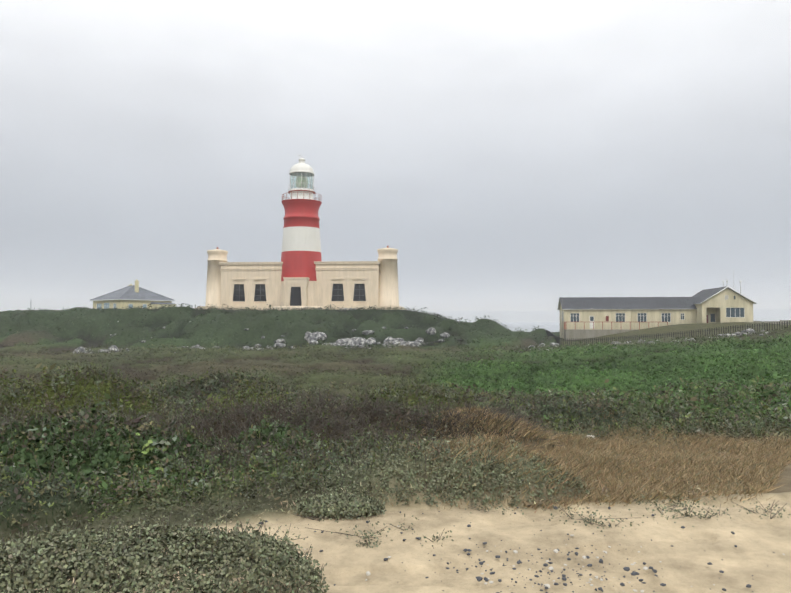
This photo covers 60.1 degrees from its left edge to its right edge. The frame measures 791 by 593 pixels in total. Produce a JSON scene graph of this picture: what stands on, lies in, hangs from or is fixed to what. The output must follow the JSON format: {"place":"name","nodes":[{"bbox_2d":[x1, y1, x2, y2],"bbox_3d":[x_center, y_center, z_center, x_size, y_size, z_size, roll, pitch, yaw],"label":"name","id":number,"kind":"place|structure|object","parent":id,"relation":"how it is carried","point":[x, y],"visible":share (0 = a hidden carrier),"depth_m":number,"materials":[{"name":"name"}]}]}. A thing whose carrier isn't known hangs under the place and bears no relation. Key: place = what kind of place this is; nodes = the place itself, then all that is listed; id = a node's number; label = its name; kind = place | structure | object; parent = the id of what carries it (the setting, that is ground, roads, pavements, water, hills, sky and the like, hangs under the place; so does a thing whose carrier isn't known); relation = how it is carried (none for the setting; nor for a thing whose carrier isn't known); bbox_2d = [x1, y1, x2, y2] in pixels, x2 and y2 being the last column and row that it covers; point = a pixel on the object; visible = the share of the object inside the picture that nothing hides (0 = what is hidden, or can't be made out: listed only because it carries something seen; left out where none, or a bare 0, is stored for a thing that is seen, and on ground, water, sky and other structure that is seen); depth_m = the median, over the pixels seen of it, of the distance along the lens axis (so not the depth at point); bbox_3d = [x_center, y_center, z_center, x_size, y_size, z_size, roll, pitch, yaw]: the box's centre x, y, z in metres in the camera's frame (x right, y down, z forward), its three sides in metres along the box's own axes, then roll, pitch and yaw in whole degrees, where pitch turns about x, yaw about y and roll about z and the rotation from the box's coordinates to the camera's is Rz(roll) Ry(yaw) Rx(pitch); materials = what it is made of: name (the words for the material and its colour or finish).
{"place":"outdoors","nodes":[
{"label":"outdoors","id":0,"kind":"place"},
{"bbox_2d":[0,307,790,592],"bbox_3d":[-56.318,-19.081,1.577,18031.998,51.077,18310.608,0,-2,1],"label":"terrain","id":1,"kind":"structure","parent":0,"point":[391,575],"depth_m":5.43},
{"bbox_2d":[90,279,175,308],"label":"house","id":2,"kind":"structure","parent":1,"relation":"on","point":[145,295],"depth_m":149.07,"materials":[{"name":"stone"}]},
{"bbox_2d":[0,412,315,485],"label":"shrubs","id":3,"kind":"object","parent":1,"relation":"on","point":[27,456],"visible":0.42,"depth_m":6.41,"materials":[{"name":"green plant"}]},
{"bbox_2d":[198,155,405,309],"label":"lighthouse","id":4,"kind":"object","parent":1,"relation":"on","point":[301,283],"visible":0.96,"depth_m":117.50,"materials":[{"name":"beige paint"}]},
{"bbox_2d":[0,404,790,535],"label":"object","id":5,"kind":"object","parent":1,"relation":"on","point":[636,461],"visible":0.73,"depth_m":7.35,"materials":[{"name":"brown plant"}]},
{"bbox_2d":[0,303,790,592],"bbox_3d":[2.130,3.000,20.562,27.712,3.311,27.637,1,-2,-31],"label":"shrubs","id":6,"kind":"object","parent":1,"relation":"on","point":[376,408],"visible":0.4,"depth_m":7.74,"materials":[{"name":"plant"}]},
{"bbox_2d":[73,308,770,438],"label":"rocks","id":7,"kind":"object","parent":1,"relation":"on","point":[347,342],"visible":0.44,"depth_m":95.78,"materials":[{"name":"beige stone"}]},
{"bbox_2d":[258,506,784,592],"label":"pebbles","id":8,"kind":"object","parent":1,"relation":"on","point":[486,579],"visible":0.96,"depth_m":4.26,"materials":[{"name":"grey stone"}]},
{"bbox_2d":[546,321,789,345],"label":"picket fence","id":9,"kind":"object","parent":1,"relation":"on","point":[559,340],"visible":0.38,"depth_m":86.67,"materials":[{"name":"brown wood"}]},
{"bbox_2d":[557,270,790,339],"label":"station building","id":10,"kind":"structure","parent":1,"relation":"on","point":[637,305],"depth_m":103.47,"materials":[{"name":"white paint"}]},
{"bbox_2d":[459,321,559,331],"bbox_3d":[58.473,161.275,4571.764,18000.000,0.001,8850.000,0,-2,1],"label":"sea","id":11,"kind":"structure","parent":0,"point":[537,325],"depth_m":570.09,"materials":[{"name":"grey liquid"}]}
]}

